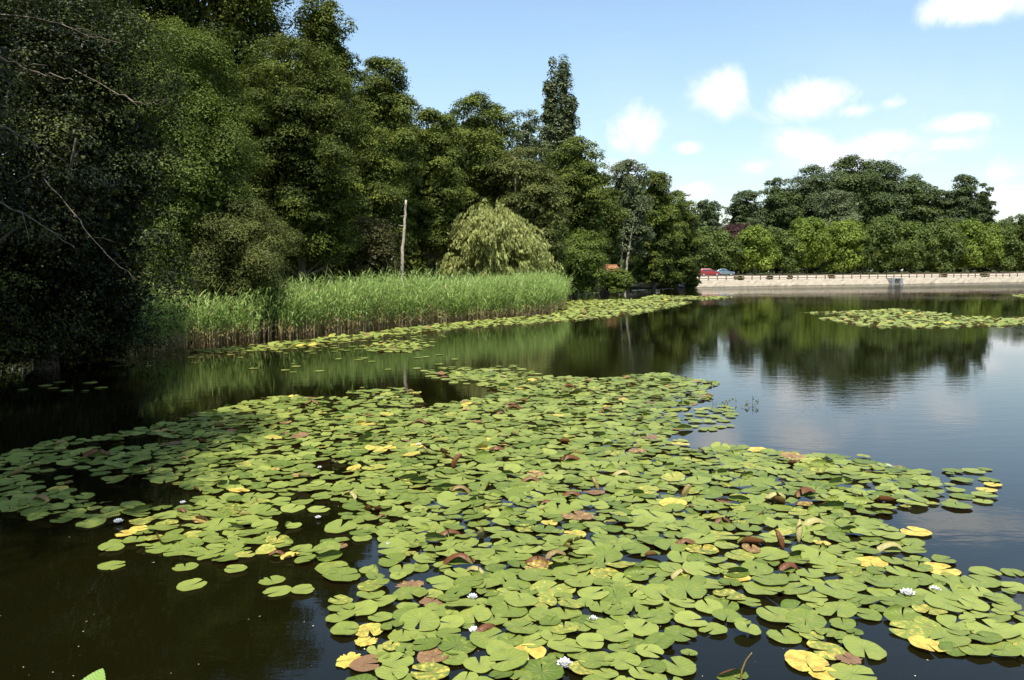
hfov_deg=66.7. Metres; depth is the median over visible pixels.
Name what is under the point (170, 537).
lily pad
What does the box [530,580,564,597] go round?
lily pad
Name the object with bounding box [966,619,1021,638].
lily pad
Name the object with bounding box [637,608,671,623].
lily pad
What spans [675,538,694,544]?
lily pad
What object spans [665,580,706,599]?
lily pad
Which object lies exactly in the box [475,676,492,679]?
lily pad
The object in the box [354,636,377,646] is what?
lily pad
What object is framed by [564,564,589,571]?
lily pad
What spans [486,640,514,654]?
lily pad
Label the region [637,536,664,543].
lily pad
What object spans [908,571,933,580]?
lily pad
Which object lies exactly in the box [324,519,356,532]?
lily pad
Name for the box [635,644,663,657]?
lily pad
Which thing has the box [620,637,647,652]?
lily pad
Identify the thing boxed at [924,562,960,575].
lily pad
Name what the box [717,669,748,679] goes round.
lily pad
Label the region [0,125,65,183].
bare branch
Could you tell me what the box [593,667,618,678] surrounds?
lily pad
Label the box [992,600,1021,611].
lily pad
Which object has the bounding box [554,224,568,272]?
bush
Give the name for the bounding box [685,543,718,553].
lily pad
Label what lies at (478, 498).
lily pad
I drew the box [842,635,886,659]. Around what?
lily pad
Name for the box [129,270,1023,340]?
ground
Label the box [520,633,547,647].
lily pad
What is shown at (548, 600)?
lily pad
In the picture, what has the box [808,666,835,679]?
lily pad
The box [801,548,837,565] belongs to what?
lily pad
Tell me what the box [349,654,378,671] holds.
lily pad
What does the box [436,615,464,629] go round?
lily pad
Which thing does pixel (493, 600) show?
lily pad
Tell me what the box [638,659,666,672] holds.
lily pad
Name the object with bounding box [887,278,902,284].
sluice outlet
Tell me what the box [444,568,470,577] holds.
lily pad
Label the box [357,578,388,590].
lily pad
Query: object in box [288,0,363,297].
chestnut tree
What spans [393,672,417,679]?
lily pad
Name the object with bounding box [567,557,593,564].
lily pad
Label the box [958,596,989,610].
lily pad
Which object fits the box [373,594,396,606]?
lily pad
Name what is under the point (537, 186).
oak tree
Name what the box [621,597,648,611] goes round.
lily pad
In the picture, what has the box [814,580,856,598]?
lily pad
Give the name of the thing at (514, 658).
lily pad
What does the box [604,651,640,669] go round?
lily pad
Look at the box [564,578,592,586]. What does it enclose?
lily pad
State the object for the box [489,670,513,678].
lily pad
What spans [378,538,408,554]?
lily pad
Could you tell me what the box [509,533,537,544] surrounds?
lily pad
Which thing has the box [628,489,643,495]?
lily pad
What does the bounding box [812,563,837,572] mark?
lily pad
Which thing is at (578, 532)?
lily pad
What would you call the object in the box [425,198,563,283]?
willow tree
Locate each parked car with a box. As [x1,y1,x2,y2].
[700,269,720,275]
[716,269,734,275]
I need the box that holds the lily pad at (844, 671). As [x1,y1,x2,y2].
[827,662,876,679]
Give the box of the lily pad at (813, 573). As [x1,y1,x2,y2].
[796,568,824,577]
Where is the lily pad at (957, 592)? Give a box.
[929,583,977,602]
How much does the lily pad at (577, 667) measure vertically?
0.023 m
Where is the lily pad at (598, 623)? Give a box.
[584,617,608,628]
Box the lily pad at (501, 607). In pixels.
[491,601,527,616]
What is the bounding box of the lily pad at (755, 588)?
[744,581,784,594]
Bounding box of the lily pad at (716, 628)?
[699,622,727,634]
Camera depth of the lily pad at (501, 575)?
6.12 m
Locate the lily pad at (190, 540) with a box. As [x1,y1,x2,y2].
[175,536,201,546]
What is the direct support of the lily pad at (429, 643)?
on the water
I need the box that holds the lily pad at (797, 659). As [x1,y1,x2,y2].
[784,650,828,670]
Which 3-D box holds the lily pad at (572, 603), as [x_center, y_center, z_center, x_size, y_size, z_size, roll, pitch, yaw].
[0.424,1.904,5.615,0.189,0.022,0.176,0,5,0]
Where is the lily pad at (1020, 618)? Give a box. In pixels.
[1013,611,1023,622]
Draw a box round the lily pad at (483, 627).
[476,623,495,631]
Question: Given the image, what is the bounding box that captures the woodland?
[126,257,1022,276]
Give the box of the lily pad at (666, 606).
[656,601,684,612]
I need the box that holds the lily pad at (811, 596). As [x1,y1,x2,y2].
[797,591,827,602]
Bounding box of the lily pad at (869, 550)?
[852,546,880,553]
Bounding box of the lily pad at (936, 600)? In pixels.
[924,594,973,611]
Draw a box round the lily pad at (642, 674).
[629,667,651,679]
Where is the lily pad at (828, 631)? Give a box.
[815,627,839,636]
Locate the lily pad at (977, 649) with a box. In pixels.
[958,644,993,654]
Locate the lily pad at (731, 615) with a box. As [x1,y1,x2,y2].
[712,609,741,621]
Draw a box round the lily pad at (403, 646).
[395,643,413,651]
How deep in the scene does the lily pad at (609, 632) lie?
5.15 m
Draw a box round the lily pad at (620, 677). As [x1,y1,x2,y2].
[613,675,634,679]
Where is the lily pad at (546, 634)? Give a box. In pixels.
[540,629,565,639]
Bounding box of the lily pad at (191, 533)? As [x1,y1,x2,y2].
[183,530,199,537]
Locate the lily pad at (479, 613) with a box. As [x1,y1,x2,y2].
[458,605,491,623]
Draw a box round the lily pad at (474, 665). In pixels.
[463,656,494,672]
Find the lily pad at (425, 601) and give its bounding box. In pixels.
[419,595,441,605]
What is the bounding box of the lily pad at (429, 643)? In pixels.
[412,637,441,650]
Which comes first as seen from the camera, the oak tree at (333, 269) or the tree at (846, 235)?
the oak tree at (333, 269)
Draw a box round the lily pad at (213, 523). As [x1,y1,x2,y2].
[200,518,235,530]
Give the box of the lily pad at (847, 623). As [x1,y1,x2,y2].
[829,618,855,629]
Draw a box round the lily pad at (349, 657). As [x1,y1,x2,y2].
[336,652,360,667]
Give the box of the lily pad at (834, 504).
[818,500,845,509]
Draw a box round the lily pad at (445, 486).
[436,483,453,489]
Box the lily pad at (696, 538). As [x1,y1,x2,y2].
[683,533,715,543]
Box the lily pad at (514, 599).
[504,593,538,606]
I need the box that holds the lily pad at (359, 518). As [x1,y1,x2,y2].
[349,514,378,522]
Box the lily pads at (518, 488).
[0,292,1023,679]
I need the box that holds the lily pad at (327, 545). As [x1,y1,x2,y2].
[312,540,340,552]
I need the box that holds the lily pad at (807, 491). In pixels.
[794,487,816,496]
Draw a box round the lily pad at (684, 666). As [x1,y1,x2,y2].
[661,656,695,675]
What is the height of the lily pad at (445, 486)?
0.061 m
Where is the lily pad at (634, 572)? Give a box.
[624,566,648,580]
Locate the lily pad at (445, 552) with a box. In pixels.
[436,549,459,556]
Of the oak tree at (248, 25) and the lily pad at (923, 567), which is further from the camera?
the oak tree at (248, 25)
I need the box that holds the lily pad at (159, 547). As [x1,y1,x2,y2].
[145,541,171,553]
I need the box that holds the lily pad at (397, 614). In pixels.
[392,605,417,619]
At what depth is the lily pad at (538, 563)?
6.36 m
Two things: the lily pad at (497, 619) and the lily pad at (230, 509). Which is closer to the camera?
the lily pad at (497, 619)
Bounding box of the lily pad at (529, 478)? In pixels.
[521,476,539,481]
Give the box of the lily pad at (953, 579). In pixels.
[932,572,963,583]
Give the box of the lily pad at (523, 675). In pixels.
[509,670,533,679]
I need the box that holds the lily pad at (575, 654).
[567,648,589,658]
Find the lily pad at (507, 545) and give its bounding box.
[491,542,522,551]
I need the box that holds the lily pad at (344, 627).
[330,621,358,634]
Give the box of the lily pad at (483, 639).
[470,627,507,648]
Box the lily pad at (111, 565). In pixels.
[97,561,124,569]
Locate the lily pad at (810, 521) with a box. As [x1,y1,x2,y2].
[803,517,823,525]
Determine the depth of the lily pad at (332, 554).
6.61 m
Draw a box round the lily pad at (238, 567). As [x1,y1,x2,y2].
[224,564,246,572]
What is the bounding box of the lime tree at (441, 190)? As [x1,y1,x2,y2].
[405,107,471,279]
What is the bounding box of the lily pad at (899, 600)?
[879,596,911,606]
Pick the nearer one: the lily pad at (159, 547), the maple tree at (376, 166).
the lily pad at (159, 547)
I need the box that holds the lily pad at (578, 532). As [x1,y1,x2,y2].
[563,530,585,536]
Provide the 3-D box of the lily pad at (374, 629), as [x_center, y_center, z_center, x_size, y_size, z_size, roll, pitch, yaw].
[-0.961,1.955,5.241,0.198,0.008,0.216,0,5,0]
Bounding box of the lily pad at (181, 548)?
[162,544,195,555]
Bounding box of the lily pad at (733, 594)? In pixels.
[713,589,745,599]
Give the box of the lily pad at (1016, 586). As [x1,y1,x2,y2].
[1001,581,1023,591]
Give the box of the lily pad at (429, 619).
[399,607,439,630]
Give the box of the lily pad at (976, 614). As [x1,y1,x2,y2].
[963,611,988,617]
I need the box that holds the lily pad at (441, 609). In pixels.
[425,602,454,615]
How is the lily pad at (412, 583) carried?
on the water
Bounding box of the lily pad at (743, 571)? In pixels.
[722,567,749,577]
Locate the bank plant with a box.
[83,668,105,679]
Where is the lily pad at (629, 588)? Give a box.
[602,581,632,592]
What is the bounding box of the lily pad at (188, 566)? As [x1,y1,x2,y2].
[172,562,198,570]
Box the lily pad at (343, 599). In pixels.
[328,594,352,603]
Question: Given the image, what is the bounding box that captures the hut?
[600,264,618,293]
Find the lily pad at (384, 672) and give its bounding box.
[375,665,408,679]
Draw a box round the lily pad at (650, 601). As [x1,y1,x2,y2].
[639,597,663,604]
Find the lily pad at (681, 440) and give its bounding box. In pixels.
[673,439,687,441]
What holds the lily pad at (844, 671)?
on the water
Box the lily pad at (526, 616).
[512,613,536,625]
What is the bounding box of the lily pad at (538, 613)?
[529,606,556,620]
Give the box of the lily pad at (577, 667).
[569,660,592,673]
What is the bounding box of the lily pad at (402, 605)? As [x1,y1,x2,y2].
[396,602,418,608]
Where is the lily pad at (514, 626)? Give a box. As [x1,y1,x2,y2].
[503,620,538,633]
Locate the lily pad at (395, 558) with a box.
[378,553,405,566]
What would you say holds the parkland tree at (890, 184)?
on the ground
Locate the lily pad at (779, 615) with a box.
[756,606,798,622]
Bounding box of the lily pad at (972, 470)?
[962,468,985,472]
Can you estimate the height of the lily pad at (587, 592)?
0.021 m
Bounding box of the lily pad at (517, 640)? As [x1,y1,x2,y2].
[497,633,523,645]
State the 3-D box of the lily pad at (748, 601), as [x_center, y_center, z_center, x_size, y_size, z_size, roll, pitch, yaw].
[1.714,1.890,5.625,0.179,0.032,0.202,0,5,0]
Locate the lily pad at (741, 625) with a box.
[734,620,760,634]
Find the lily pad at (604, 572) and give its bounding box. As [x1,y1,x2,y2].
[590,567,618,577]
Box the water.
[0,283,1023,679]
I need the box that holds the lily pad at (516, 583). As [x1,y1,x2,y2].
[503,579,530,589]
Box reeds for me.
[83,261,574,356]
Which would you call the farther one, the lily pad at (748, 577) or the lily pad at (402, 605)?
the lily pad at (748, 577)
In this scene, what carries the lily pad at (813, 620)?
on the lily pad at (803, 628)
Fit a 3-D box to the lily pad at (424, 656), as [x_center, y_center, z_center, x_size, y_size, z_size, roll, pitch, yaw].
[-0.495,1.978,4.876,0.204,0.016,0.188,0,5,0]
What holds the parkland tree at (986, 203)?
on the ground
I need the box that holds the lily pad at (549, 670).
[521,659,563,679]
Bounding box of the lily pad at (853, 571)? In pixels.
[834,565,861,576]
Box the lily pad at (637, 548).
[622,542,649,553]
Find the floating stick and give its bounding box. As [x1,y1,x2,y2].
[632,432,655,442]
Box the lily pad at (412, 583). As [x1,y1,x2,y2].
[395,580,423,586]
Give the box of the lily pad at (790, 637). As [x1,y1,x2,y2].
[766,629,801,643]
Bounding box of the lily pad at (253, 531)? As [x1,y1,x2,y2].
[238,528,264,535]
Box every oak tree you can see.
[104,0,316,203]
[227,44,297,279]
[289,84,389,284]
[394,192,446,281]
[433,89,524,262]
[472,146,576,277]
[594,180,630,292]
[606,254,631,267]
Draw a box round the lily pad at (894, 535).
[871,530,905,538]
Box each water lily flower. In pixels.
[113,518,123,522]
[467,593,476,598]
[469,626,476,632]
[557,657,572,667]
[900,588,914,595]
[930,585,941,590]
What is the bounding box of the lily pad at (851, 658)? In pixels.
[835,652,861,663]
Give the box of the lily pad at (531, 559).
[525,556,548,563]
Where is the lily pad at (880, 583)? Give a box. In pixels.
[864,578,894,586]
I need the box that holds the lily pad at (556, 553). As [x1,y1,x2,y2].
[545,550,565,558]
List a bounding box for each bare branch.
[0,14,120,43]
[0,56,72,79]
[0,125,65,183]
[0,202,76,249]
[43,178,136,279]
[73,68,168,109]
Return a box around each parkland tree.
[691,199,727,269]
[721,189,768,273]
[757,176,806,273]
[781,164,861,272]
[809,188,864,272]
[822,154,901,272]
[856,159,920,272]
[891,173,946,272]
[919,189,956,271]
[934,174,987,271]
[964,183,999,271]
[995,213,1023,271]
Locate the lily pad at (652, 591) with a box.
[643,583,674,599]
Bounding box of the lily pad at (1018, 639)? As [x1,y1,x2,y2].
[1005,634,1023,642]
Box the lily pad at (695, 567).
[682,561,719,575]
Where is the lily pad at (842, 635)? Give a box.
[833,631,860,643]
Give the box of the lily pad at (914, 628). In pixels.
[889,620,931,638]
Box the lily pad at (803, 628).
[788,624,810,632]
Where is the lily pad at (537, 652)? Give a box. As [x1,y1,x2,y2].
[513,643,545,659]
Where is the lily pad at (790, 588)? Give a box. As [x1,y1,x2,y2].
[777,582,812,593]
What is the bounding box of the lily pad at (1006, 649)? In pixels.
[985,642,1021,655]
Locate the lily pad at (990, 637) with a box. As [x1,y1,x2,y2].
[967,630,1002,642]
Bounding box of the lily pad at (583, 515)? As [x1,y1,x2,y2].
[561,511,594,519]
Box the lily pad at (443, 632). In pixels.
[436,627,460,637]
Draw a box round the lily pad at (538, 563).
[524,559,549,568]
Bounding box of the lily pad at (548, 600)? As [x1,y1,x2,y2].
[533,595,556,606]
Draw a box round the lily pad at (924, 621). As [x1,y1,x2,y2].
[913,616,941,627]
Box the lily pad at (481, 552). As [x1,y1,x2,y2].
[464,548,494,559]
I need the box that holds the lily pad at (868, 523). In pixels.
[854,518,887,528]
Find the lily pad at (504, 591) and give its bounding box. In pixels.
[494,587,518,599]
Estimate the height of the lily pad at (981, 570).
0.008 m
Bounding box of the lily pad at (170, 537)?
[156,533,186,541]
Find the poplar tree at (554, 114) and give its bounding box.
[536,54,582,176]
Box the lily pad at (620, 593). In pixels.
[600,586,629,603]
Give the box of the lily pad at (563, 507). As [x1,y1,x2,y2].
[544,501,571,515]
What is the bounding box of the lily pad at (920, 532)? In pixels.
[900,526,931,535]
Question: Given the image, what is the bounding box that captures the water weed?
[712,396,758,407]
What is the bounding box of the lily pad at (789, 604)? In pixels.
[781,599,812,609]
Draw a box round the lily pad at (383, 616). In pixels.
[368,612,392,621]
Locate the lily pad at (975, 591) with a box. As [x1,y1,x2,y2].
[967,586,992,595]
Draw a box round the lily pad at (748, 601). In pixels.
[736,597,760,606]
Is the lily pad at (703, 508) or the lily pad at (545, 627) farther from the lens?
the lily pad at (703, 508)
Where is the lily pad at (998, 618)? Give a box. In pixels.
[986,613,1010,622]
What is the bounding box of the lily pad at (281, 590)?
[263,585,291,596]
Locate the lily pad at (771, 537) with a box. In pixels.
[757,533,783,541]
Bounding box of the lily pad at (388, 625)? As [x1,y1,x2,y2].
[380,620,403,629]
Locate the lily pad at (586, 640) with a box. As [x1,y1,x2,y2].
[576,633,603,648]
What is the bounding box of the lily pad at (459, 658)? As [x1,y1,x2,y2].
[441,650,467,664]
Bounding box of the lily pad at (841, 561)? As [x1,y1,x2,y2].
[828,558,861,565]
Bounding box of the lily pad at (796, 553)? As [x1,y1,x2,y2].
[789,550,801,555]
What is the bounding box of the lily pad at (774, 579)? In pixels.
[751,573,788,584]
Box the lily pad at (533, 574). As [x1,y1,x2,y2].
[518,568,556,580]
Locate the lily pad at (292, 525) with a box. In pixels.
[285,521,301,527]
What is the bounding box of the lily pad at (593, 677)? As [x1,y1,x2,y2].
[583,674,607,679]
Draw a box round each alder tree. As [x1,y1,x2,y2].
[0,0,97,309]
[0,0,220,373]
[656,190,706,288]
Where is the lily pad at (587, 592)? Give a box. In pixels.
[577,586,608,598]
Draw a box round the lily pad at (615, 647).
[608,643,628,651]
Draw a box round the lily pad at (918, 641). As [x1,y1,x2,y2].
[908,635,946,651]
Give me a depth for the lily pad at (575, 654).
4.88 m
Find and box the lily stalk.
[740,652,751,679]
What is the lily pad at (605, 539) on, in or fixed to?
on the water
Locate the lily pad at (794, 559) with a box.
[782,556,809,563]
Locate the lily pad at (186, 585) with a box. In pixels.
[176,578,206,590]
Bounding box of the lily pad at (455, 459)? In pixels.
[451,453,461,468]
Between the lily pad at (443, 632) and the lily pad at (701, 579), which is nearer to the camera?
the lily pad at (443, 632)
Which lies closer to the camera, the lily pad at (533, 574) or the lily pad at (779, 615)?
the lily pad at (779, 615)
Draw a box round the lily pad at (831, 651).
[807,640,847,659]
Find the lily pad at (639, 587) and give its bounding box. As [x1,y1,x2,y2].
[625,583,644,592]
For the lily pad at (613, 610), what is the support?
on the water
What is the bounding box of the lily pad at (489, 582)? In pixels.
[472,578,499,587]
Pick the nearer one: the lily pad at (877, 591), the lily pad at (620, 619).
the lily pad at (620, 619)
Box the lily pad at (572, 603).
[558,599,582,607]
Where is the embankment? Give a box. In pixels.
[695,276,1023,287]
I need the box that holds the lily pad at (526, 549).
[515,545,542,552]
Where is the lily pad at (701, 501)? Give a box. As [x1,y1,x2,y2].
[692,495,714,505]
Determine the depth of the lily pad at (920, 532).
7.13 m
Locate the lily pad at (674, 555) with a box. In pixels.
[667,550,690,561]
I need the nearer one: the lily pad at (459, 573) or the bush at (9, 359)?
the lily pad at (459, 573)
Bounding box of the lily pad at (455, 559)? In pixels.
[443,553,474,564]
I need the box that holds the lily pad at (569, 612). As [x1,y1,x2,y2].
[551,607,581,618]
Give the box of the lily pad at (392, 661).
[378,652,413,668]
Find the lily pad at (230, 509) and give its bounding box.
[217,504,248,514]
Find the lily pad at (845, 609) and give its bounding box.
[815,601,857,617]
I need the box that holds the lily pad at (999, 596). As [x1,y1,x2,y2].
[983,593,1013,601]
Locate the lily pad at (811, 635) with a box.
[799,631,824,639]
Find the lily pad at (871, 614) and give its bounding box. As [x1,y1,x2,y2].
[856,608,881,620]
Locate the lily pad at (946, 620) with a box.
[936,614,972,630]
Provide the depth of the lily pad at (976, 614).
5.40 m
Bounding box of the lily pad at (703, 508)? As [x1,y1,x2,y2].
[693,506,720,509]
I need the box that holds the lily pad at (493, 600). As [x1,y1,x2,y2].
[487,595,507,605]
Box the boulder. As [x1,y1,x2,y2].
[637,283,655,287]
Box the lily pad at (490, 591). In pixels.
[476,588,498,595]
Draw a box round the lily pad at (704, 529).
[680,523,709,535]
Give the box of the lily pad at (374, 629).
[355,623,383,636]
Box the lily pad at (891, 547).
[877,542,902,551]
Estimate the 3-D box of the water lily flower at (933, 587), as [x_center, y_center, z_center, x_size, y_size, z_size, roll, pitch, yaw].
[3.159,1.857,5.803,0.083,0.041,0.081,-1,5,-6]
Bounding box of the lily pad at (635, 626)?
[624,618,658,635]
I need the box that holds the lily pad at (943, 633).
[927,626,970,646]
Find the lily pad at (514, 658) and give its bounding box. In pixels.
[489,648,528,670]
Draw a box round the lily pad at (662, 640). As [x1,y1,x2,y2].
[645,632,674,648]
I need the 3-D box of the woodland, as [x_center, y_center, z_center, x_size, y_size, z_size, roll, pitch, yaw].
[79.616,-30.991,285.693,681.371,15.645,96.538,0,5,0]
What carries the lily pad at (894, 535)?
on the water
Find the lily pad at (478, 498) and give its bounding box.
[469,496,484,500]
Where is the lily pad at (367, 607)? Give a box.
[344,599,377,615]
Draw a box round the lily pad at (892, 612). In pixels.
[883,604,921,621]
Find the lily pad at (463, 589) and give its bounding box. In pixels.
[445,584,470,595]
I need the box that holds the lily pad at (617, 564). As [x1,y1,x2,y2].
[605,561,634,567]
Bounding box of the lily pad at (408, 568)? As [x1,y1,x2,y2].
[389,564,414,574]
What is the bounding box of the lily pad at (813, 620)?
[786,608,826,629]
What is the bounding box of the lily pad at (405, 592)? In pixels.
[393,586,428,599]
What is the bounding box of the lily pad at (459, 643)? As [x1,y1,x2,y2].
[438,636,475,654]
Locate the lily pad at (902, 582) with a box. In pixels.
[884,576,918,589]
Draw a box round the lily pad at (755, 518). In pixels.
[736,511,766,523]
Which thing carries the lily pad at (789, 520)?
on the water
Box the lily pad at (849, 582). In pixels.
[839,579,866,590]
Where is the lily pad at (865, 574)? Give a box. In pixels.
[859,571,886,581]
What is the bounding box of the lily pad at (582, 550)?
[573,547,594,554]
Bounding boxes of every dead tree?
[400,200,406,282]
[514,157,517,214]
[620,218,624,268]
[625,212,634,291]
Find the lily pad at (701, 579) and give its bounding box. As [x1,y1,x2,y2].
[673,574,705,584]
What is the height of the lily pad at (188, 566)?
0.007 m
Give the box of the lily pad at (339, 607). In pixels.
[327,602,354,611]
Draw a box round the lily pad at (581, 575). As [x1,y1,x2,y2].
[571,570,600,580]
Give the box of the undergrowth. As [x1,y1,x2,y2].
[123,227,611,298]
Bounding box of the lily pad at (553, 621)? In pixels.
[539,615,560,624]
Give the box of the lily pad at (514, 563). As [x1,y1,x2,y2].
[507,559,530,567]
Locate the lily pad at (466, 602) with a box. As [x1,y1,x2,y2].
[445,598,478,605]
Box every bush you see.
[0,223,72,376]
[8,233,157,370]
[163,193,307,333]
[337,214,403,285]
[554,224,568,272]
[560,231,610,297]
[598,267,635,294]
[617,256,655,288]
[659,282,678,288]
[680,277,700,287]
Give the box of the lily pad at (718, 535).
[702,530,738,539]
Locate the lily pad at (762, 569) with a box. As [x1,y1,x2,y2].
[740,562,772,574]
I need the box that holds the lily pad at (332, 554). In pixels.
[316,549,341,561]
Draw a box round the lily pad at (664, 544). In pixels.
[654,538,686,551]
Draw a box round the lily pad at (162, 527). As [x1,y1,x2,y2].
[147,524,179,529]
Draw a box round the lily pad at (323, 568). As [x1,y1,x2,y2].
[314,561,349,573]
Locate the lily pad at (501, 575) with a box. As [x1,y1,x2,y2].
[490,570,516,583]
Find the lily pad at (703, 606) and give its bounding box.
[695,599,722,613]
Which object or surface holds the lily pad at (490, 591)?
on the water
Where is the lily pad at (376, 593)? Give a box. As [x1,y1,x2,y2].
[356,589,384,598]
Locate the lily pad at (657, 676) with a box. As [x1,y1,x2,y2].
[649,673,682,679]
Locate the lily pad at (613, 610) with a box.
[602,604,630,614]
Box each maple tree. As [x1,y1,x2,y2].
[2,0,213,253]
[338,117,415,260]
[533,135,616,295]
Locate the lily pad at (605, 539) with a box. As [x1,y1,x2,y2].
[591,533,618,543]
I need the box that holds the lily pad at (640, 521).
[625,517,652,526]
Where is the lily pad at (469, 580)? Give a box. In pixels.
[453,575,483,586]
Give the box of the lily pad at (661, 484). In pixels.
[657,480,673,489]
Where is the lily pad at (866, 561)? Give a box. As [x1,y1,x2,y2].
[855,556,888,566]
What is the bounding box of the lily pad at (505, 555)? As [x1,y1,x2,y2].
[489,547,514,561]
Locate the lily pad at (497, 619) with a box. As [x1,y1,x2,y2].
[481,613,507,624]
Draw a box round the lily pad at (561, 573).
[551,566,577,579]
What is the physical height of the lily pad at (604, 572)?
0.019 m
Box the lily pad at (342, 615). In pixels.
[325,609,354,621]
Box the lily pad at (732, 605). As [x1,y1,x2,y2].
[719,599,738,610]
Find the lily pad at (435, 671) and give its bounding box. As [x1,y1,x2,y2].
[411,662,449,679]
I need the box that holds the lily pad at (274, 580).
[258,575,285,584]
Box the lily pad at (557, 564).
[544,562,567,569]
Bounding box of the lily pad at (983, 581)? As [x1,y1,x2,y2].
[960,574,1001,587]
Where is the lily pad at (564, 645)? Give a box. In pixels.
[547,638,583,651]
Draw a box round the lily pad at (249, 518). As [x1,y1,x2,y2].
[234,514,260,523]
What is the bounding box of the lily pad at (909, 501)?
[896,499,927,505]
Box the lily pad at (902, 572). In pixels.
[884,566,909,575]
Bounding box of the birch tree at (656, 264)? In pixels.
[629,169,685,289]
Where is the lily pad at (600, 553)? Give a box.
[587,546,622,562]
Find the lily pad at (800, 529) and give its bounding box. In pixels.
[796,519,805,541]
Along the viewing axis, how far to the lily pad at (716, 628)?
5.22 m
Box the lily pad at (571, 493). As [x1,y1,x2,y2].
[562,491,580,497]
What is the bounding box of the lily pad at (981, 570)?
[968,566,1001,575]
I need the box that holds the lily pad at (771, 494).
[765,492,785,499]
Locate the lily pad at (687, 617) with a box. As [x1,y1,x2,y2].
[674,610,706,626]
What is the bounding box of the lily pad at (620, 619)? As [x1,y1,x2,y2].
[605,614,630,626]
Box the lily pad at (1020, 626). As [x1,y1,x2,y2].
[1012,623,1023,637]
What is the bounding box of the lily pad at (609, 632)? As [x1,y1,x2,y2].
[596,625,632,641]
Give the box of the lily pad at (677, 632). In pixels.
[664,625,696,641]
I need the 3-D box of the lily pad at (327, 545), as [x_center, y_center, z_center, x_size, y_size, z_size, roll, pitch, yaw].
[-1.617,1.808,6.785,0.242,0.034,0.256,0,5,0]
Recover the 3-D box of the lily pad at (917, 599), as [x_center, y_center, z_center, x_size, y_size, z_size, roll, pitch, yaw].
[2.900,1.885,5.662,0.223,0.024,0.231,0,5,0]
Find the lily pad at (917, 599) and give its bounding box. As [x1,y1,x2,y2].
[894,592,925,605]
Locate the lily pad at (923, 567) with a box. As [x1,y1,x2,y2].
[904,561,932,571]
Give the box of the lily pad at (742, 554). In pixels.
[725,549,754,559]
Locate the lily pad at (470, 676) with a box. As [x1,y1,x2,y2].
[452,671,478,679]
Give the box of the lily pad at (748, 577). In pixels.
[724,572,750,580]
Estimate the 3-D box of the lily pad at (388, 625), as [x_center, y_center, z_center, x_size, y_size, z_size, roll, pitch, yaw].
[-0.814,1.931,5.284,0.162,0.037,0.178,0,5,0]
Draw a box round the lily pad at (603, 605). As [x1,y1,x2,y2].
[589,601,611,611]
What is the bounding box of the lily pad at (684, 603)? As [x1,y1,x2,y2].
[669,598,694,607]
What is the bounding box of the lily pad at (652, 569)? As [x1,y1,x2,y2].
[643,565,671,576]
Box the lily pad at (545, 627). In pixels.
[535,625,553,635]
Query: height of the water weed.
0.206 m
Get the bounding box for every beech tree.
[228,33,378,289]
[716,223,752,273]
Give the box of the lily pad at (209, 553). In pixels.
[197,548,223,559]
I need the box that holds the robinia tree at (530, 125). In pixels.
[509,108,554,172]
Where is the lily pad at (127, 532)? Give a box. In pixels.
[115,529,136,536]
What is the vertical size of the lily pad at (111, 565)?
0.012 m
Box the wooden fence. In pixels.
[699,272,1017,280]
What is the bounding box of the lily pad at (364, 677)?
[345,674,377,679]
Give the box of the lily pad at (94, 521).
[75,516,105,527]
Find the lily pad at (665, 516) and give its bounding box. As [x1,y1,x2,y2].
[644,511,675,522]
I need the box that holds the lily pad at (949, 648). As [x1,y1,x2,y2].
[938,641,965,655]
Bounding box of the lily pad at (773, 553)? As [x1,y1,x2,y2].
[753,547,789,559]
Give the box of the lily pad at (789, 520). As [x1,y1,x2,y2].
[782,518,803,524]
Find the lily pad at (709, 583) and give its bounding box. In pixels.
[702,578,725,587]
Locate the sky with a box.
[2,0,1023,271]
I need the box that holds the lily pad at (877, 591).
[867,587,895,596]
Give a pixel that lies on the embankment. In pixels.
(831, 281)
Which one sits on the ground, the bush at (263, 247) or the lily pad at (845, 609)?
the bush at (263, 247)
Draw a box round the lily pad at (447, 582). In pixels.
[430,575,454,589]
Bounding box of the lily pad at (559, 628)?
[549,622,578,633]
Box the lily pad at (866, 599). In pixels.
[847,593,879,603]
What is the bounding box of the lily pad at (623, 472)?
[613,470,632,476]
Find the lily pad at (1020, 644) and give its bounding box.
[1016,641,1023,655]
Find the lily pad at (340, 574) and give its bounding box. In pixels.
[322,568,359,580]
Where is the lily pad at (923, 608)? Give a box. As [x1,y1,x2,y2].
[912,604,947,614]
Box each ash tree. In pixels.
[100,15,273,328]
[348,55,427,279]
[608,158,655,291]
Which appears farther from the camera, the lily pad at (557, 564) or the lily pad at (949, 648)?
the lily pad at (557, 564)
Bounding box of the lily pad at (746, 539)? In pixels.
[737,535,766,543]
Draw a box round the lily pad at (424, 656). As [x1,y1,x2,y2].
[417,648,448,662]
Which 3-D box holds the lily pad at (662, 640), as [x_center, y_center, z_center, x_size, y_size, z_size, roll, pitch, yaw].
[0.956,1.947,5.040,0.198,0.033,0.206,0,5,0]
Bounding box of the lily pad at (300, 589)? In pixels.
[290,584,314,593]
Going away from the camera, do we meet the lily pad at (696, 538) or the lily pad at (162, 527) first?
the lily pad at (696, 538)
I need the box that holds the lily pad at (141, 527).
[130,525,147,531]
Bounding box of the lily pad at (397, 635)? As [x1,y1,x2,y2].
[388,627,416,641]
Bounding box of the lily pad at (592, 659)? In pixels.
[578,651,614,667]
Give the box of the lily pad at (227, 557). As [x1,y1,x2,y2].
[212,554,238,560]
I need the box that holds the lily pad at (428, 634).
[410,629,436,639]
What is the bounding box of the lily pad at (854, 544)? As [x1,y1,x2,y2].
[838,541,869,547]
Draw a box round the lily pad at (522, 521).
[509,519,535,526]

